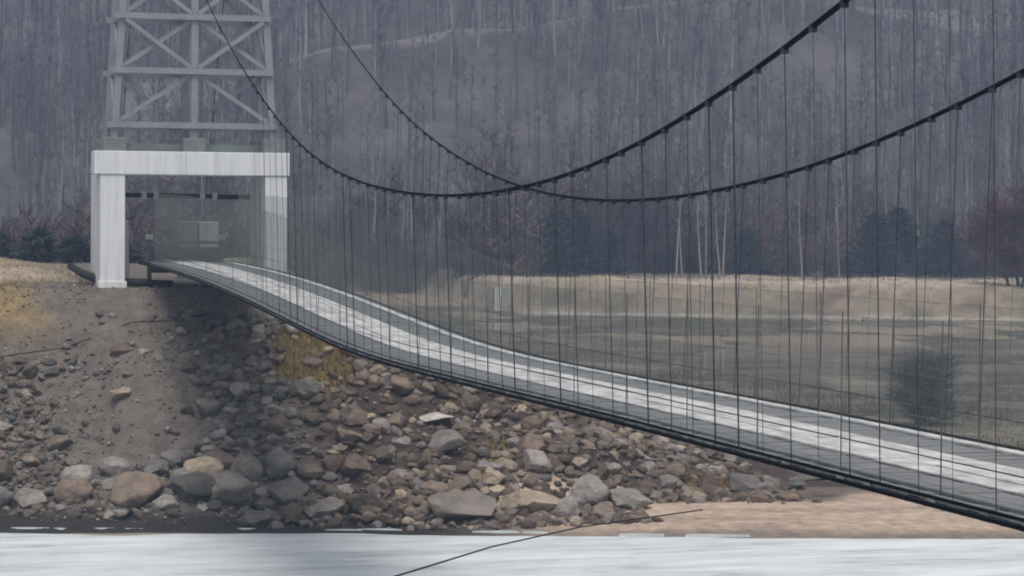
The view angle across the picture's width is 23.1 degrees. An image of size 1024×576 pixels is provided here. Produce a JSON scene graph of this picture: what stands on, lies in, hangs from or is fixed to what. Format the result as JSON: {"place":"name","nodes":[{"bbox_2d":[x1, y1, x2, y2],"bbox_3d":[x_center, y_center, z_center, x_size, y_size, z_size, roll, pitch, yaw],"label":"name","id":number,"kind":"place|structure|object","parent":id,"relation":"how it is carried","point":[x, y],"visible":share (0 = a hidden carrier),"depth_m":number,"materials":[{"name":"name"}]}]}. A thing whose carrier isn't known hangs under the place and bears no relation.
{"place":"outdoors","nodes":[
{"label":"outdoors","id":0,"kind":"place"},
{"bbox_2d":[0,0,1023,291],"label":"hillside","id":1,"kind":"structure","parent":0,"point":[816,58],"depth_m":281.51,"materials":[{"name":"plant"}]},
{"bbox_2d":[0,0,1023,256],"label":"hill forest","id":2,"kind":"object","parent":1,"relation":"on","point":[988,112],"visible":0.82,"depth_m":269.42,"materials":[{"name":"grey plant"}]},
{"bbox_2d":[0,115,1023,297],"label":"thicket","id":3,"kind":"object","parent":1,"relation":"on","point":[775,253],"visible":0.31,"depth_m":224.41,"materials":[{"name":"grey plant"}]},
{"bbox_2d":[0,257,1023,538],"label":"riverbank","id":4,"kind":"structure","parent":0,"point":[842,511],"depth_m":66.94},
{"bbox_2d":[0,459,12,481],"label":"boulder","id":5,"kind":"object","parent":4,"relation":"on","point":[6,467],"visible":0.98,"depth_m":64.12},
{"bbox_2d":[0,486,12,506],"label":"boulder","id":6,"kind":"object","parent":4,"relation":"on","point":[6,494],"visible":1,"depth_m":63.19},
{"bbox_2d":[0,230,18,258],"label":"conifer bush","id":7,"kind":"object","parent":4,"relation":"on","point":[4,239],"visible":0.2,"depth_m":111.58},
{"bbox_2d":[19,453,39,465],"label":"boulder","id":8,"kind":"object","parent":4,"relation":"on","point":[30,459],"visible":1,"depth_m":64.91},
{"bbox_2d":[13,488,47,508],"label":"boulder","id":9,"kind":"object","parent":4,"relation":"on","point":[25,498],"visible":0.98,"depth_m":63.30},
{"bbox_2d":[21,363,39,378],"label":"boulder","id":10,"kind":"object","parent":4,"relation":"on","point":[30,371],"visible":1,"depth_m":68.47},
{"bbox_2d":[12,226,69,263],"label":"conifer bush","id":11,"kind":"object","parent":4,"relation":"on","point":[32,244],"visible":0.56,"depth_m":110.13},
{"bbox_2d":[0,257,90,345],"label":"dry grass","id":12,"kind":"structure","parent":4,"relation":"on","point":[33,264],"depth_m":77.49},
{"bbox_2d":[46,435,72,450],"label":"boulder","id":13,"kind":"object","parent":4,"relation":"on","point":[59,442],"visible":1,"depth_m":65.52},
{"bbox_2d":[52,234,90,263],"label":"conifer bush","id":14,"kind":"object","parent":4,"relation":"on","point":[81,252],"visible":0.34,"depth_m":113.45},
{"bbox_2d":[53,478,92,502],"bbox_3d":[-11.189,5.174,63.554,0.962,0.734,0.996,0,2,-23],"label":"boulder","id":15,"kind":"object","parent":4,"relation":"on","point":[72,488],"visible":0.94,"depth_m":63.17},
{"bbox_2d":[60,464,95,481],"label":"boulder","id":16,"kind":"object","parent":4,"relation":"on","point":[86,472],"visible":0.65,"depth_m":63.87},
{"bbox_2d":[0,312,211,356],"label":"loose wire","id":17,"kind":"object","parent":4,"relation":"on","point":[90,338],"visible":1,"depth_m":69.41,"materials":[{"name":"metal"}]},
{"bbox_2d":[100,477,114,490],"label":"boulder","id":18,"kind":"object","parent":4,"relation":"on","point":[106,484],"visible":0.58,"depth_m":63.79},
{"bbox_2d":[97,456,133,475],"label":"boulder","id":19,"kind":"object","parent":4,"relation":"on","point":[111,465],"visible":0.84,"depth_m":64.51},
{"bbox_2d":[109,345,129,355],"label":"boulder","id":20,"kind":"object","parent":4,"relation":"on","point":[117,350],"visible":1,"depth_m":68.61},
{"bbox_2d":[67,263,172,286],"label":"drain pipe","id":21,"kind":"object","parent":4,"relation":"on","point":[83,273],"visible":0.78,"depth_m":72.59,"materials":[{"name":"metal"}]},
{"bbox_2d":[109,386,130,399],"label":"boulder","id":22,"kind":"object","parent":4,"relation":"on","point":[119,393],"visible":1,"depth_m":67.02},
{"bbox_2d":[109,471,164,508],"bbox_3d":[-9.534,5.188,63.485,1.476,0.999,1.306,-8,10,-12],"label":"boulder","id":23,"kind":"object","parent":4,"relation":"on","point":[134,489],"visible":0.96,"depth_m":63.11,"materials":[{"name":"stone"}]},
{"bbox_2d":[129,243,145,262],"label":"conifer bush","id":24,"kind":"object","parent":4,"relation":"on","point":[135,255],"visible":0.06,"depth_m":115.05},
{"bbox_2d":[144,458,168,475],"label":"boulder","id":25,"kind":"object","parent":4,"relation":"on","point":[158,467],"visible":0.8,"depth_m":64.56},
{"bbox_2d":[0,282,320,523],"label":"gravel","id":26,"kind":"structure","parent":4,"relation":"on","point":[114,363],"depth_m":68.43,"materials":[{"name":"gravel"}]},
{"bbox_2d":[151,494,179,508],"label":"boulder","id":27,"kind":"object","parent":4,"relation":"on","point":[165,501],"visible":1,"depth_m":62.79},
{"bbox_2d":[0,188,343,285],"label":"thicket","id":28,"kind":"object","parent":4,"relation":"on","point":[137,237],"visible":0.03,"depth_m":131.93,"materials":[{"name":"brown plant"}]},
{"bbox_2d":[125,221,218,278],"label":"cable anchor","id":29,"kind":"object","parent":4,"relation":"on","point":[199,235],"visible":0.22,"depth_m":79.69,"materials":[{"name":"grey concrete"}]},
{"bbox_2d":[160,449,186,467],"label":"boulder","id":30,"kind":"object","parent":4,"relation":"on","point":[173,457],"visible":0.93,"depth_m":64.92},
{"bbox_2d":[181,361,197,372],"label":"boulder","id":31,"kind":"object","parent":4,"relation":"on","point":[189,366],"visible":1,"depth_m":68.08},
{"bbox_2d":[91,0,289,287],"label":"bridge tower","id":32,"kind":"structure","parent":4,"relation":"on","point":[115,159],"depth_m":72.24,"materials":[{"name":"metal"}]},
{"bbox_2d":[125,192,249,199],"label":"barrier pipe","id":33,"kind":"object","parent":32,"relation":"attached to","point":[145,195],"visible":0.83,"depth_m":74.88,"materials":[{"name":"metal"}]},
{"bbox_2d":[122,0,1023,531],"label":"suspension bridge","id":34,"kind":"structure","parent":32,"relation":"on","point":[978,478],"depth_m":30.31,"materials":[{"name":"metal"}]},
{"bbox_2d":[146,234,224,278],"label":"ramp gate","id":35,"kind":"structure","parent":34,"relation":"attached to","point":[151,251],"depth_m":75.52,"materials":[{"name":"metal"}]},
{"bbox_2d":[167,472,216,498],"bbox_3d":[-8.065,5.016,63.272,1.261,0.716,1.264,-5,-4,-15],"label":"boulder","id":36,"kind":"object","parent":4,"relation":"on","point":[196,485],"visible":0.98,"depth_m":62.90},
{"bbox_2d":[183,456,224,475],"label":"boulder","id":37,"kind":"object","parent":4,"relation":"on","point":[210,466],"visible":0.55,"depth_m":64.25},
{"bbox_2d":[195,398,220,415],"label":"boulder","id":38,"kind":"object","parent":4,"relation":"on","point":[206,407],"visible":1,"depth_m":66.81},
{"bbox_2d":[209,420,233,434],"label":"boulder","id":39,"kind":"object","parent":4,"relation":"on","point":[227,425],"visible":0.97,"depth_m":66.20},
{"bbox_2d":[209,450,234,470],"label":"boulder","id":40,"kind":"object","parent":4,"relation":"on","point":[226,460],"visible":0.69,"depth_m":64.70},
{"bbox_2d":[207,470,253,504],"bbox_3d":[-7.285,5.103,63.673,1.401,0.908,1.334,2,-6,-8],"label":"boulder","id":41,"kind":"object","parent":4,"relation":"on","point":[231,487],"visible":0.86,"depth_m":63.23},
{"bbox_2d":[229,381,249,396],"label":"boulder","id":42,"kind":"object","parent":4,"relation":"on","point":[235,388],"visible":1,"depth_m":67.40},
{"bbox_2d":[230,454,262,481],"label":"boulder","id":43,"kind":"object","parent":4,"relation":"on","point":[248,467],"visible":0.71,"depth_m":64.40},
{"bbox_2d":[241,510,281,527],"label":"boulder","id":44,"kind":"object","parent":4,"relation":"on","point":[257,518],"visible":1,"depth_m":62.80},
{"bbox_2d":[253,498,275,510],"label":"boulder","id":45,"kind":"object","parent":4,"relation":"on","point":[262,504],"visible":0.88,"depth_m":63.48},
{"bbox_2d":[260,451,295,481],"bbox_3d":[-6.057,4.673,65.013,0.829,0.867,0.755,-1,2,-35],"label":"boulder","id":46,"kind":"object","parent":4,"relation":"on","point":[278,464],"visible":0.98,"depth_m":64.76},
{"bbox_2d":[266,415,294,433],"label":"boulder","id":47,"kind":"object","parent":4,"relation":"on","point":[282,423],"visible":1,"depth_m":66.16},
{"bbox_2d":[267,478,309,504],"bbox_3d":[-5.784,5.251,64.146,1.057,0.716,0.973,6,6,13],"label":"boulder","id":48,"kind":"object","parent":4,"relation":"on","point":[286,491],"visible":0.94,"depth_m":63.94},
{"bbox_2d":[280,502,303,523],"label":"boulder","id":49,"kind":"object","parent":4,"relation":"on","point":[292,512],"visible":1,"depth_m":63.11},
{"bbox_2d":[296,378,319,398],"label":"boulder","id":50,"kind":"object","parent":4,"relation":"on","point":[308,388],"visible":1,"depth_m":67.37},
{"bbox_2d":[297,464,323,478],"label":"boulder","id":51,"kind":"object","parent":4,"relation":"on","point":[310,471],"visible":1,"depth_m":64.74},
{"bbox_2d":[304,496,344,518],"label":"boulder","id":52,"kind":"object","parent":4,"relation":"on","point":[330,505],"visible":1,"depth_m":63.27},
{"bbox_2d":[321,454,341,472],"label":"boulder","id":53,"kind":"object","parent":4,"relation":"on","point":[332,462],"visible":1,"depth_m":64.97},
{"bbox_2d":[335,428,361,440],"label":"boulder","id":54,"kind":"object","parent":4,"relation":"on","point":[346,435],"visible":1,"depth_m":65.87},
{"bbox_2d":[340,452,371,475],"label":"boulder","id":55,"kind":"object","parent":4,"relation":"on","point":[354,463],"visible":1,"depth_m":64.93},
{"bbox_2d":[344,408,367,424],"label":"boulder","id":56,"kind":"object","parent":4,"relation":"on","point":[358,416],"visible":1,"depth_m":66.67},
{"bbox_2d":[355,370,370,382],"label":"boulder","id":57,"kind":"object","parent":4,"relation":"on","point":[363,375],"visible":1,"depth_m":68.23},
{"bbox_2d":[348,493,389,512],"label":"boulder","id":58,"kind":"object","parent":4,"relation":"on","point":[356,502],"visible":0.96,"depth_m":63.53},
{"bbox_2d":[362,423,382,435],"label":"boulder","id":59,"kind":"object","parent":4,"relation":"on","point":[374,429],"visible":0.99,"depth_m":66.46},
{"bbox_2d":[367,375,381,386],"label":"boulder","id":60,"kind":"object","parent":4,"relation":"on","point":[375,380],"visible":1,"depth_m":68.20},
{"bbox_2d":[368,447,392,461],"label":"boulder","id":61,"kind":"object","parent":4,"relation":"on","point":[382,454],"visible":1,"depth_m":65.60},
{"bbox_2d":[388,412,406,428],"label":"boulder","id":62,"kind":"object","parent":4,"relation":"on","point":[397,419],"visible":1,"depth_m":67.21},
{"bbox_2d":[387,376,413,393],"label":"boulder","id":63,"kind":"object","parent":4,"relation":"on","point":[403,385],"visible":1,"depth_m":68.26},
{"bbox_2d":[78,277,729,488],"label":"moss grass","id":64,"kind":"structure","parent":4,"relation":"on","point":[720,480],"depth_m":68.75,"materials":[{"name":"plant"}]},
{"bbox_2d":[0,311,821,530],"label":"rubble","id":65,"kind":"object","parent":4,"relation":"on","point":[632,447],"visible":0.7,"depth_m":66.92,"materials":[{"name":"stone"}]},
{"bbox_2d":[406,394,421,405],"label":"boulder","id":66,"kind":"object","parent":4,"relation":"on","point":[413,399],"visible":1,"depth_m":68.18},
{"bbox_2d":[419,480,448,492],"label":"boulder","id":67,"kind":"object","parent":4,"relation":"on","point":[433,485],"visible":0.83,"depth_m":64.59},
{"bbox_2d":[419,412,453,421],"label":"boulder","id":68,"kind":"object","parent":4,"relation":"on","point":[433,416],"visible":1,"depth_m":67.74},
{"bbox_2d":[434,384,448,397],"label":"boulder","id":69,"kind":"object","parent":4,"relation":"on","point":[441,390],"visible":1,"depth_m":68.80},
{"bbox_2d":[427,429,467,450],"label":"boulder","id":70,"kind":"object","parent":4,"relation":"on","point":[445,439],"visible":0.94,"depth_m":66.64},
{"bbox_2d":[447,475,471,488],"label":"boulder","id":71,"kind":"object","parent":4,"relation":"on","point":[461,482],"visible":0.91,"depth_m":65.11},
{"bbox_2d":[427,490,495,520],"bbox_3d":[-1.286,5.691,63.951,1.743,0.871,1.614,5,10,8],"label":"boulder","id":72,"kind":"object","parent":4,"relation":"on","point":[460,505],"visible":0.94,"depth_m":63.54,"materials":[{"name":"stone"}]},
{"bbox_2d":[460,395,481,410],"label":"boulder","id":73,"kind":"object","parent":4,"relation":"on","point":[472,403],"visible":0.98,"depth_m":68.95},
{"bbox_2d":[482,405,502,419],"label":"boulder","id":74,"kind":"object","parent":4,"relation":"on","point":[489,414],"visible":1,"depth_m":68.92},
{"bbox_2d":[482,466,505,484],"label":"boulder","id":75,"kind":"object","parent":4,"relation":"on","point":[491,475],"visible":0.98,"depth_m":65.74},
{"bbox_2d":[495,457,517,470],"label":"boulder","id":76,"kind":"object","parent":4,"relation":"on","point":[511,465],"visible":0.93,"depth_m":66.77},
{"bbox_2d":[498,490,559,511],"bbox_3d":[0.407,5.588,65.166,1.572,0.766,1.383,-1,2,-42],"label":"boulder","id":77,"kind":"object","parent":4,"relation":"on","point":[533,501],"visible":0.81,"depth_m":64.66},
{"bbox_2d":[520,416,541,430],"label":"boulder","id":78,"kind":"object","parent":4,"relation":"on","point":[528,423],"visible":0.88,"depth_m":68.38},
{"bbox_2d":[518,434,545,453],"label":"boulder","id":79,"kind":"object","parent":4,"relation":"on","point":[533,441],"visible":0.82,"depth_m":67.61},
{"bbox_2d":[522,449,552,472],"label":"boulder","id":80,"kind":"object","parent":4,"relation":"on","point":[534,458],"visible":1,"depth_m":66.78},
{"bbox_2d":[395,509,702,575],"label":"guy wire","id":81,"kind":"object","parent":4,"relation":"attached to","point":[536,537],"visible":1,"depth_m":55.40,"materials":[{"name":"metal"}]},
{"bbox_2d":[548,444,565,455],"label":"boulder","id":82,"kind":"object","parent":4,"relation":"on","point":[552,448],"visible":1,"depth_m":67.69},
{"bbox_2d":[551,495,579,513],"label":"boulder","id":83,"kind":"object","parent":4,"relation":"on","point":[568,504],"visible":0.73,"depth_m":64.72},
{"bbox_2d":[570,457,588,468],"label":"boulder","id":84,"kind":"object","parent":4,"relation":"on","point":[580,462],"visible":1,"depth_m":67.34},
{"bbox_2d":[570,475,609,506],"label":"boulder","id":85,"kind":"object","parent":4,"relation":"on","point":[591,490],"visible":0.68,"depth_m":65.69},
{"bbox_2d":[590,504,615,518],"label":"boulder","id":86,"kind":"object","parent":4,"relation":"on","point":[598,511],"visible":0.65,"depth_m":64.32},
{"bbox_2d":[596,465,609,478],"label":"boulder","id":87,"kind":"object","parent":4,"relation":"on","point":[602,471],"visible":0.81,"depth_m":67.20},
{"bbox_2d":[609,488,652,509],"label":"boulder","id":88,"kind":"object","parent":4,"relation":"on","point":[628,498],"visible":0.85,"depth_m":65.72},
{"bbox_2d":[628,481,652,493],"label":"boulder","id":89,"kind":"object","parent":4,"relation":"on","point":[644,487],"visible":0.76,"depth_m":67.22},
{"bbox_2d":[654,474,678,488],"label":"boulder","id":90,"kind":"object","parent":4,"relation":"on","point":[667,481],"visible":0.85,"depth_m":67.90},
{"bbox_2d":[664,463,685,480],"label":"boulder","id":91,"kind":"object","parent":4,"relation":"on","point":[678,470],"visible":0.62,"depth_m":69.50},
{"bbox_2d":[697,471,720,493],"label":"boulder","id":92,"kind":"object","parent":4,"relation":"on","point":[707,481],"visible":0.71,"depth_m":68.84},
{"bbox_2d":[724,453,744,464],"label":"boulder","id":93,"kind":"object","parent":4,"relation":"on","point":[736,460],"visible":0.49,"depth_m":72.20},
{"bbox_2d":[730,473,760,492],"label":"boulder","id":94,"kind":"object","parent":4,"relation":"on","point":[739,482],"visible":0.72,"depth_m":68.45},
{"bbox_2d":[755,481,781,493],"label":"boulder","id":95,"kind":"object","parent":4,"relation":"on","point":[772,488],"visible":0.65,"depth_m":67.97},
{"bbox_2d":[775,490,801,500],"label":"boulder","id":96,"kind":"object","parent":4,"relation":"on","point":[783,496],"visible":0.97,"depth_m":67.39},
{"bbox_2d":[67,305,1023,538],"bbox_3d":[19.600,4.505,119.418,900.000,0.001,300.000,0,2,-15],"label":"river water","id":97,"kind":"structure","parent":0,"point":[862,344],"depth_m":146.52,"materials":[{"name":"liquid"}]},
{"bbox_2d":[0,533,1023,575],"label":"river ice","id":98,"kind":"structure","parent":97,"relation":"on","point":[312,554],"depth_m":57.82,"materials":[{"name":"ice"}]},
{"bbox_2d":[619,533,664,536],"bbox_3d":[3.215,6.129,62.037,1.156,0.070,0.101,0,2,-1],"label":"ice floe","id":99,"kind":"object","parent":97,"relation":"on","point":[640,535],"visible":1,"depth_m":62.00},
{"bbox_2d":[685,534,750,536],"bbox_3d":[5.120,6.145,62.029,1.664,0.070,0.102,0,2,-1],"label":"ice floe","id":100,"kind":"object","parent":97,"relation":"on","point":[717,535],"visible":1,"depth_m":61.99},
{"bbox_2d":[357,190,1023,319],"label":"shore","id":101,"kind":"structure","parent":0,"point":[964,292],"depth_m":196.61,"materials":[{"name":"plant"}]},
{"bbox_2d":[492,287,514,311],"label":"concrete post","id":102,"kind":"object","parent":101,"relation":"on","point":[494,308],"visible":0.28,"depth_m":198.64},
{"bbox_2d":[519,210,584,275],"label":"conifer tree","id":103,"kind":"object","parent":101,"relation":"on","point":[565,254],"visible":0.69,"depth_m":213.73,"materials":[{"name":"plant"}]},
{"bbox_2d":[545,210,608,271],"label":"conifer tree","id":104,"kind":"object","parent":101,"relation":"on","point":[585,232],"visible":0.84,"depth_m":216.43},
{"bbox_2d":[585,230,631,274],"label":"conifer tree","id":105,"kind":"object","parent":101,"relation":"on","point":[603,246],"visible":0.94,"depth_m":216.36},
{"bbox_2d":[671,172,686,278],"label":"birch tree","id":106,"kind":"object","parent":101,"relation":"on","point":[681,188],"visible":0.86,"depth_m":209.72,"materials":[{"name":"white plant"}]},
{"bbox_2d":[689,169,712,278],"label":"birch tree","id":107,"kind":"object","parent":101,"relation":"on","point":[697,227],"visible":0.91,"depth_m":209.16,"materials":[{"name":"white plant"}]},
{"bbox_2d":[698,182,713,277],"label":"birch tree","id":108,"kind":"object","parent":101,"relation":"on","point":[706,228],"visible":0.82,"depth_m":211.60,"materials":[{"name":"white plant"}]},
{"bbox_2d":[708,193,723,278],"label":"birch tree","id":109,"kind":"object","parent":101,"relation":"on","point":[716,235],"visible":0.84,"depth_m":210.32,"materials":[{"name":"white plant"}]},
{"bbox_2d":[715,161,733,276],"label":"birch tree","id":110,"kind":"object","parent":101,"relation":"on","point":[728,175],"visible":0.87,"depth_m":211.86,"materials":[{"name":"white plant"}]},
{"bbox_2d":[722,228,767,274],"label":"conifer tree","id":111,"kind":"object","parent":101,"relation":"on","point":[751,242],"visible":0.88,"depth_m":216.39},
{"bbox_2d":[790,183,808,277],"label":"birch tree","id":112,"kind":"object","parent":101,"relation":"on","point":[799,229],"visible":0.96,"depth_m":212.77,"materials":[{"name":"white plant"}]},
{"bbox_2d":[839,212,908,276],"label":"conifer tree","id":113,"kind":"object","parent":101,"relation":"on","point":[863,254],"visible":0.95,"depth_m":216.09,"materials":[{"name":"plant"}]},
{"bbox_2d":[865,207,929,275],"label":"conifer tree","id":114,"kind":"object","parent":101,"relation":"on","point":[905,218],"visible":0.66,"depth_m":218.84,"materials":[{"name":"plant"}]},
{"bbox_2d":[917,219,971,277],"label":"conifer tree","id":115,"kind":"object","parent":101,"relation":"on","point":[934,248],"visible":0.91,"depth_m":217.89,"materials":[{"name":"plant"}]},
{"bbox_2d":[943,175,1023,287],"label":"red shrub","id":116,"kind":"object","parent":101,"relation":"on","point":[1007,219],"visible":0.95,"depth_m":195.06,"materials":[{"name":"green plant"}]},
{"bbox_2d":[391,305,1023,480],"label":"wet flat","id":117,"kind":"structure","parent":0,"point":[828,384],"depth_m":140.33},
{"bbox_2d":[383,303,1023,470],"bbox_3d":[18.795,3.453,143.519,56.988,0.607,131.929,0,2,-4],"label":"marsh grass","id":118,"kind":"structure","parent":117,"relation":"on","point":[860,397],"depth_m":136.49,"materials":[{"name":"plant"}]},
{"bbox_2d":[872,332,994,425],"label":"dark shrub","id":119,"kind":"object","parent":117,"relation":"on","point":[904,378],"visible":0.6,"depth_m":94.22,"materials":[{"name":"black plant"}]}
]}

